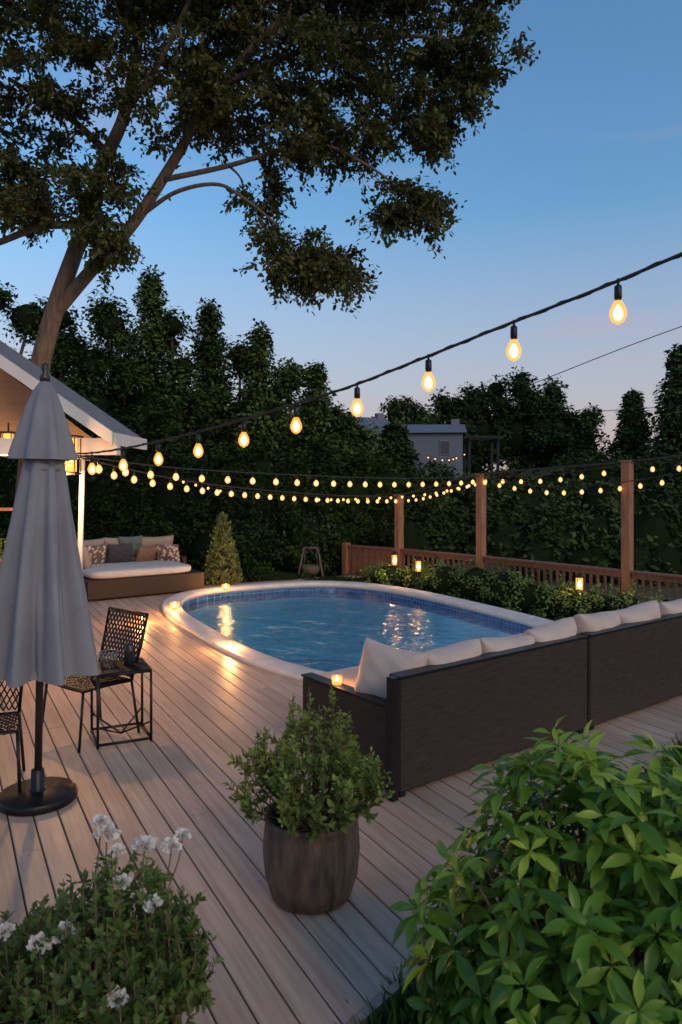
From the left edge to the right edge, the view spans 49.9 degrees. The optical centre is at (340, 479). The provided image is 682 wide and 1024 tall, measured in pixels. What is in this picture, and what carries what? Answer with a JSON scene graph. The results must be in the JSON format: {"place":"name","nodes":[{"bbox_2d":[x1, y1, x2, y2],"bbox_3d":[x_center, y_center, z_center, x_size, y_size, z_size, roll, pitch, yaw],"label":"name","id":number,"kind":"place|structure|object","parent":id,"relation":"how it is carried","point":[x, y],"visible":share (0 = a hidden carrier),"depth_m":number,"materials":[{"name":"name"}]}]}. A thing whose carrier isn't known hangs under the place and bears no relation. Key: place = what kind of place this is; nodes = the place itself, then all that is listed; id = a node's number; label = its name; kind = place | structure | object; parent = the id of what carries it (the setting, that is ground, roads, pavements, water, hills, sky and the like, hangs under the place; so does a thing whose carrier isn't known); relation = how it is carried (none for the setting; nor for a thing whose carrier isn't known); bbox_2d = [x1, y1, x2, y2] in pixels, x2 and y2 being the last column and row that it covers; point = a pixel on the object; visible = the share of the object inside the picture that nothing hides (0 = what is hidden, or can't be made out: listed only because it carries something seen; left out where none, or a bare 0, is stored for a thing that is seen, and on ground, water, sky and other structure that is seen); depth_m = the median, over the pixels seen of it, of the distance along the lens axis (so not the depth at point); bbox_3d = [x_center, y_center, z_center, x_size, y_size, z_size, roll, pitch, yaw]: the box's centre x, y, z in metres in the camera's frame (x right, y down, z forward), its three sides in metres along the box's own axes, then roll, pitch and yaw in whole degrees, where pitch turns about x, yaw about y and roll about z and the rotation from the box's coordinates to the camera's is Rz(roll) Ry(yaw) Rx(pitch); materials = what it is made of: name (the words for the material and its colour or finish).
{"place":"outdoors","nodes":[
{"label":"outdoors","id":0,"kind":"place"},
{"bbox_2d":[0,0,681,470],"label":"sky","id":1,"kind":"structure","parent":0,"point":[571,187],"materials":[{"name":"blue"}]},
{"bbox_2d":[8,468,681,910],"bbox_3d":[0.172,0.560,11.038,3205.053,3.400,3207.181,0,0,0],"label":"ground","id":2,"kind":"structure","parent":0,"point":[540,472],"depth_m":15.28,"materials":[{"name":"soil"}]},
{"bbox_2d":[0,280,46,463],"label":"background tree","id":3,"kind":"object","parent":2,"relation":"on","point":[25,319],"visible":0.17,"depth_m":20.12,"materials":[{"name":"green plant"}]},
{"bbox_2d":[15,297,100,386],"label":"background tree","id":4,"kind":"object","parent":2,"relation":"on","point":[66,321],"visible":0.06,"depth_m":20.91,"materials":[{"name":"green plant"}]},
{"bbox_2d":[0,368,119,454],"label":"walls","id":5,"kind":"structure","parent":2,"relation":"on","point":[15,394],"depth_m":8.96,"materials":[{"name":"beige paint"}]},
{"bbox_2d":[0,340,146,449],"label":"roof","id":6,"kind":"structure","parent":5,"relation":"attached to","point":[74,404],"depth_m":8.14,"materials":[{"name":"white paint"}]},
{"bbox_2d":[0,423,14,456],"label":"porch lantern","id":7,"kind":"object","parent":6,"relation":"hanging from","point":[7,434],"visible":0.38,"depth_m":8.15,"materials":[{"name":"black metal"}]},
{"bbox_2d":[66,435,83,474],"bbox_3d":[-2.840,-0.278,7.660,0.225,0.445,0.225,0,0,0],"label":"porch lantern","id":8,"kind":"object","parent":5,"relation":"attached to","point":[74,464],"visible":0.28,"depth_m":7.64,"materials":[{"name":"yellow glass"}]},
{"bbox_2d":[64,252,681,474],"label":"string lights","id":9,"kind":"object","parent":5,"relation":"attached to","point":[618,313],"visible":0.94,"depth_m":3.98},
{"bbox_2d":[50,333,122,455],"bbox_3d":[-7.413,-0.676,19.844,3.291,6.565,3.138,0,0,43],"label":"background tree","id":10,"kind":"object","parent":2,"relation":"on","point":[63,357],"visible":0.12,"depth_m":19.49,"materials":[{"name":"green plant"}]},
{"bbox_2d":[64,369,135,474],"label":"background tree","id":11,"kind":"object","parent":2,"relation":"on","point":[89,386],"visible":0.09,"depth_m":19.29,"materials":[{"name":"green plant"}]},
{"bbox_2d":[69,287,164,453],"bbox_3d":[-6.075,-1.364,20.555,3.747,7.940,3.526,0,0,0],"label":"background tree","id":12,"kind":"object","parent":2,"relation":"on","point":[109,326],"visible":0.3,"depth_m":19.77,"materials":[{"name":"green plant"}]},
{"bbox_2d":[107,264,177,458],"bbox_3d":[-5.090,-1.643,19.964,2.995,8.499,2.689,0,0,-32],"label":"background tree","id":13,"kind":"object","parent":2,"relation":"on","point":[150,302],"visible":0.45,"depth_m":19.73,"materials":[{"name":"green plant"}]},
{"bbox_2d":[129,369,236,473],"bbox_3d":[-4.153,-0.113,19.209,3.028,5.438,3.006,0,0,-29],"label":"background tree","id":14,"kind":"object","parent":2,"relation":"on","point":[164,421],"visible":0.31,"depth_m":18.57,"materials":[{"name":"green plant"}]},
{"bbox_2d":[136,306,229,455],"bbox_3d":[-4.452,-1.119,20.547,3.111,7.452,2.960,0,0,-20],"label":"background tree","id":15,"kind":"object","parent":2,"relation":"on","point":[179,363],"visible":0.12,"depth_m":20.06,"materials":[{"name":"green plant"}]},
{"bbox_2d":[182,297,238,473],"bbox_3d":[-3.538,-1.205,20.056,2.567,7.624,2.601,0,0,0],"label":"background tree","id":16,"kind":"object","parent":2,"relation":"on","point":[209,319],"visible":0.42,"depth_m":19.80,"materials":[{"name":"green plant"}]},
{"bbox_2d":[204,511,242,585],"bbox_3d":[-2.435,1.445,14.994,0.899,1.630,0.868,0,0,0],"label":"conical shrub","id":17,"kind":"object","parent":2,"relation":"on","point":[222,547],"visible":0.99,"depth_m":14.85,"materials":[{"name":"green plant"}]},
{"bbox_2d":[0,432,449,577],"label":"hedge","id":18,"kind":"object","parent":2,"relation":"on","point":[276,533],"visible":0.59,"depth_m":17.42,"materials":[{"name":"green plant"}]},
{"bbox_2d":[198,335,267,445],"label":"background tree","id":19,"kind":"object","parent":2,"relation":"on","point":[237,351],"visible":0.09,"depth_m":20.12,"materials":[{"name":"green plant"}]},
{"bbox_2d":[218,396,307,467],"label":"background tree","id":20,"kind":"object","parent":2,"relation":"on","point":[270,426],"visible":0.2,"depth_m":18.76,"materials":[{"name":"green plant"}]},
{"bbox_2d":[235,318,294,461],"bbox_3d":[-2.182,-0.886,19.887,2.457,6.985,2.503,0,0,39],"label":"background tree","id":21,"kind":"object","parent":2,"relation":"on","point":[259,363],"visible":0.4,"depth_m":19.80,"materials":[{"name":"green plant"}]},
{"bbox_2d":[0,0,540,500],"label":"oak tree","id":22,"kind":"object","parent":2,"relation":"on","point":[212,100],"visible":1,"depth_m":9.59,"materials":[{"name":"green plant"}]},
{"bbox_2d":[257,357,328,470],"bbox_3d":[-1.311,-0.408,20.501,2.827,6.030,2.650,0,0,36],"label":"background tree","id":23,"kind":"object","parent":2,"relation":"on","point":[291,382],"visible":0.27,"depth_m":19.91,"materials":[{"name":"green plant"}]},
{"bbox_2d":[240,566,373,582],"bbox_3d":[1.951,2.097,12.803,10.087,0.605,1.797,0,0,43],"label":"groundcover","id":24,"kind":"object","parent":2,"relation":"on","point":[268,575],"visible":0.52,"depth_m":15.40,"materials":[{"name":"green plant"}]},
{"bbox_2d":[298,547,323,576],"bbox_3d":[-0.660,1.864,16.000,0.634,0.803,0.538,0,0,0],"label":"wooden plant stand","id":25,"kind":"object","parent":2,"relation":"on","point":[313,569],"visible":0.84,"depth_m":15.88,"materials":[{"name":"brown wood"}]},
{"bbox_2d":[297,360,338,461],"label":"background tree","id":26,"kind":"object","parent":2,"relation":"on","point":[318,379],"visible":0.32,"depth_m":20.07,"materials":[{"name":"green plant"}]},
{"bbox_2d":[0,575,681,1023],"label":"wooden deck","id":27,"kind":"structure","parent":2,"relation":"on","point":[214,709],"depth_m":4.50,"materials":[{"name":"brown wood"}]},
{"bbox_2d":[0,508,12,565],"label":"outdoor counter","id":28,"kind":"object","parent":27,"relation":"on","point":[5,509],"visible":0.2,"depth_m":8.70,"materials":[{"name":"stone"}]},
{"bbox_2d":[0,680,25,792],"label":"metal chair","id":29,"kind":"object","parent":27,"relation":"on","point":[19,736],"visible":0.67,"depth_m":5.18,"materials":[{"name":"black metal"}]},
{"bbox_2d":[0,363,98,816],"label":"patio umbrella","id":30,"kind":"object","parent":27,"relation":"on","point":[46,633],"visible":1,"depth_m":4.67,"materials":[{"name":"fabric"}]},
{"bbox_2d":[78,455,84,570],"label":"porch posts","id":31,"kind":"object","parent":27,"relation":"on","point":[81,510],"visible":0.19,"depth_m":7.93,"materials":[{"name":"white paint"}]},
{"bbox_2d":[43,606,148,752],"bbox_3d":[-2.034,1.611,6.083,0.582,0.982,0.687,0,0,38],"label":"metal chair","id":32,"kind":"object","parent":27,"relation":"on","point":[83,685],"visible":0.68,"depth_m":6.17,"materials":[{"name":"black metal"}]},
{"bbox_2d":[0,814,223,1023],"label":"flowering shrub","id":33,"kind":"object","parent":27,"relation":"on","point":[78,961],"visible":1,"depth_m":2.33,"materials":[{"name":"green plant"}]},
{"bbox_2d":[90,643,152,748],"bbox_3d":[-1.800,1.724,6.000,0.432,0.753,0.432,0,0,-25],"label":"side table","id":34,"kind":"object","parent":27,"relation":"on","point":[126,665],"visible":0.98,"depth_m":5.92,"materials":[{"name":"black metal"}]},
{"bbox_2d":[77,535,203,601],"bbox_3d":[-3.914,1.591,13.812,2.210,1.018,1.530,0,0,-36],"label":"wicker daybed","id":35,"kind":"object","parent":27,"relation":"on","point":[120,567],"visible":0.92,"depth_m":13.54,"materials":[{"name":"brown fabric"}]},
{"bbox_2d":[221,686,394,913],"bbox_3d":[-0.131,1.571,3.751,0.764,1.058,0.804,0,0,40],"label":"potted shrub","id":36,"kind":"object","parent":27,"relation":"on","point":[311,845],"visible":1,"depth_m":3.57,"materials":[{"name":"green plant"}]},
{"bbox_2d":[162,580,553,681],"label":"swimming pool","id":37,"kind":"structure","parent":27,"relation":"in","point":[294,630],"depth_m":13.61,"materials":[{"name":"liquid"}]},
{"bbox_2d":[301,599,681,801],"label":"outdoor sofa","id":38,"kind":"object","parent":27,"relation":"on","point":[422,718],"visible":0.99,"depth_m":5.49,"materials":[{"name":"wicker"}]},
{"bbox_2d":[334,676,339,683],"bbox_3d":[-0.029,1.472,5.399,0.080,0.062,0.080,0,0,0],"label":"tealight candle","id":39,"kind":"object","parent":38,"relation":"on","point":[336,680],"visible":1,"depth_m":5.39,"materials":[{"name":"yellow wax"}]},
{"bbox_2d":[307,430,378,473],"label":"background tree","id":40,"kind":"object","parent":2,"relation":"on","point":[330,447],"visible":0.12,"depth_m":18.81,"materials":[{"name":"green plant"}]},
{"bbox_2d":[324,401,372,461],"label":"background tree","id":41,"kind":"object","parent":2,"relation":"on","point":[344,425],"visible":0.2,"depth_m":20.36,"materials":[{"name":"green plant"}]},
{"bbox_2d":[341,417,396,475],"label":"background tree","id":42,"kind":"object","parent":2,"relation":"on","point":[375,442],"visible":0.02,"depth_m":20.56,"materials":[{"name":"green plant"}]},
{"bbox_2d":[391,551,397,585],"bbox_3d":[1.050,1.825,14.350,0.139,0.870,0.139,0,0,22],"label":"garden lantern","id":43,"kind":"object","parent":2,"relation":"on","point":[394,553],"visible":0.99,"depth_m":14.33,"materials":[{"name":"black metal"}]},
{"bbox_2d":[360,558,432,591],"bbox_3d":[1.174,1.984,14.646,1.669,0.823,0.983,0,0,25],"label":"border shrub","id":44,"kind":"object","parent":2,"relation":"on","point":[406,578],"visible":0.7,"depth_m":14.46,"materials":[{"name":"green plant"}]},
{"bbox_2d":[375,419,420,474],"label":"distant tree","id":45,"kind":"object","parent":2,"relation":"on","point":[397,442],"visible":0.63,"depth_m":33.05,"materials":[{"name":"green plant"}]},
{"bbox_2d":[376,395,435,424],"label":"distant tree","id":46,"kind":"object","parent":2,"relation":"on","point":[405,410],"visible":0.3,"depth_m":45.08,"materials":[{"name":"green plant"}]},
{"bbox_2d":[415,557,421,589],"bbox_3d":[1.480,1.865,14.000,0.139,0.790,0.139,0,0,-22],"label":"garden lantern","id":47,"kind":"object","parent":2,"relation":"on","point":[418,566],"visible":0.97,"depth_m":13.99,"materials":[{"name":"black metal"}]},
{"bbox_2d":[400,386,460,423],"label":"distant tree","id":48,"kind":"object","parent":2,"relation":"on","point":[441,408],"visible":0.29,"depth_m":46.45,"materials":[{"name":"green plant"}]},
{"bbox_2d":[415,556,524,609],"bbox_3d":[2.480,1.904,13.552,2.258,1.011,1.057,0,0,44],"label":"border shrub","id":49,"kind":"object","parent":2,"relation":"on","point":[478,584],"visible":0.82,"depth_m":13.32,"materials":[{"name":"green plant"}]},
{"bbox_2d":[444,381,512,473],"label":"distant tree","id":50,"kind":"object","parent":2,"relation":"on","point":[467,410],"visible":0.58,"depth_m":44.91,"materials":[{"name":"green plant"}]},
{"bbox_2d":[463,436,503,477],"bbox_3d":[7.000,-0.955,36.800,1.900,2.410,2.200,0,0,0],"label":"hillside pergola","id":51,"kind":"object","parent":2,"relation":"on","point":[491,439],"visible":0.73,"depth_m":35.98,"materials":[{"name":"black metal"}]},
{"bbox_2d":[334,730,681,1023],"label":"grass","id":52,"kind":"structure","parent":2,"relation":"on","point":[398,1011],"depth_m":2.95,"materials":[{"name":"green plant"}]},
{"bbox_2d":[388,714,681,1023],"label":"laurel bush","id":53,"kind":"object","parent":52,"relation":"on","point":[595,975],"visible":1,"depth_m":2.25,"materials":[{"name":"green plant"}]},
{"bbox_2d":[342,460,681,600],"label":"wooden railing","id":54,"kind":"object","parent":2,"relation":"on","point":[626,573],"visible":0.52,"depth_m":13.52,"materials":[{"name":"brown wood"}]},
{"bbox_2d":[66,456,397,502],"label":"string lights","id":55,"kind":"object","parent":54,"relation":"attached to","point":[169,486],"visible":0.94,"depth_m":10.28,"materials":[{"name":"yellow glass"}]},
{"bbox_2d":[67,455,477,486],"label":"string lights","id":56,"kind":"object","parent":54,"relation":"attached to","point":[150,475],"visible":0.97,"depth_m":9.54,"materials":[{"name":"yellow glass"}]},
{"bbox_2d":[180,477,475,500],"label":"string lights","id":57,"kind":"object","parent":54,"relation":"attached to","point":[379,498],"visible":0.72,"depth_m":15.73,"materials":[{"name":"yellow glass"}]},
{"bbox_2d":[407,481,475,501],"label":"string lights","id":58,"kind":"object","parent":54,"relation":"attached to","point":[423,498],"visible":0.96,"depth_m":15.12,"materials":[{"name":"yellow glass"}]},
{"bbox_2d":[400,454,681,494],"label":"support cable","id":59,"kind":"object","parent":54,"relation":"attached to","point":[599,464],"visible":0.91,"depth_m":13.04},
{"bbox_2d":[483,473,681,494],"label":"string lights","id":60,"kind":"object","parent":54,"relation":"attached to","point":[581,490],"visible":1,"depth_m":12.53,"materials":[{"name":"yellow glass"}]},
{"bbox_2d":[483,461,681,483],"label":"string lights","id":61,"kind":"object","parent":54,"relation":"attached to","point":[652,469],"visible":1,"depth_m":12.57,"materials":[{"name":"yellow glass"}]},
{"bbox_2d":[477,366,562,469],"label":"distant tree","id":62,"kind":"object","parent":2,"relation":"on","point":[526,400],"visible":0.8,"depth_m":44.74,"materials":[{"name":"green plant"}]},
{"bbox_2d":[391,445,681,587],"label":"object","id":63,"kind":"object","parent":2,"relation":"on","point":[572,525],"visible":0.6,"depth_m":19.64,"materials":[{"name":"green plant"}]},
{"bbox_2d":[517,375,590,467],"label":"distant tree","id":64,"kind":"object","parent":2,"relation":"on","point":[566,441],"visible":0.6,"depth_m":44.52,"materials":[{"name":"green plant"}]},
{"bbox_2d":[500,573,619,619],"bbox_3d":[3.644,1.966,12.098,1.140,0.852,2.170,0,0,-37],"label":"border shrub","id":65,"kind":"object","parent":2,"relation":"on","point":[557,603],"visible":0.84,"depth_m":11.96,"materials":[{"name":"green plant"}]},
{"bbox_2d":[575,573,583,595],"bbox_3d":[3.820,1.875,11.750,0.139,0.770,0.139,0,0,-22],"label":"garden lantern","id":66,"kind":"object","parent":2,"relation":"on","point":[579,583],"visible":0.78,"depth_m":11.73,"materials":[{"name":"black metal"}]},
{"bbox_2d":[550,402,609,465],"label":"distant tree","id":67,"kind":"object","parent":2,"relation":"on","point":[590,424],"visible":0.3,"depth_m":45.02,"materials":[{"name":"green plant"}]},
{"bbox_2d":[604,388,656,459],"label":"distant tree","id":68,"kind":"object","parent":2,"relation":"on","point":[629,432],"visible":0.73,"depth_m":41.50,"materials":[{"name":"green plant"}]},
{"bbox_2d":[594,580,668,610],"bbox_3d":[4.785,1.977,10.706,1.046,0.900,2.352,0,0,-42],"label":"border shrub","id":69,"kind":"object","parent":2,"relation":"on","point":[624,601],"visible":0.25,"depth_m":11.06,"materials":[{"name":"green plant"}]},
{"bbox_2d":[639,343,681,463],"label":"distant tree","id":70,"kind":"object","parent":2,"relation":"on","point":[667,441],"visible":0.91,"depth_m":37.54,"materials":[{"name":"green plant"}]},
{"bbox_2d":[349,413,389,449],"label":"grey house","id":71,"kind":"structure","parent":0,"point":[379,420],"depth_m":41.57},
{"bbox_2d":[404,419,466,480],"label":"grey house","id":72,"kind":"structure","parent":0,"point":[440,441],"depth_m":34.99,"materials":[{"name":"grey paint"}]},
{"bbox_2d":[506,405,681,415],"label":"power line","id":73,"kind":"object","parent":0,"point":[594,411],"visible":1,"depth_m":37.70,"materials":[{"name":"black metal"}]},
{"bbox_2d":[525,326,681,386],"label":"power line","id":74,"kind":"object","parent":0,"point":[603,355],"visible":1,"depth_m":28.68,"materials":[{"name":"black metal"}]}
]}

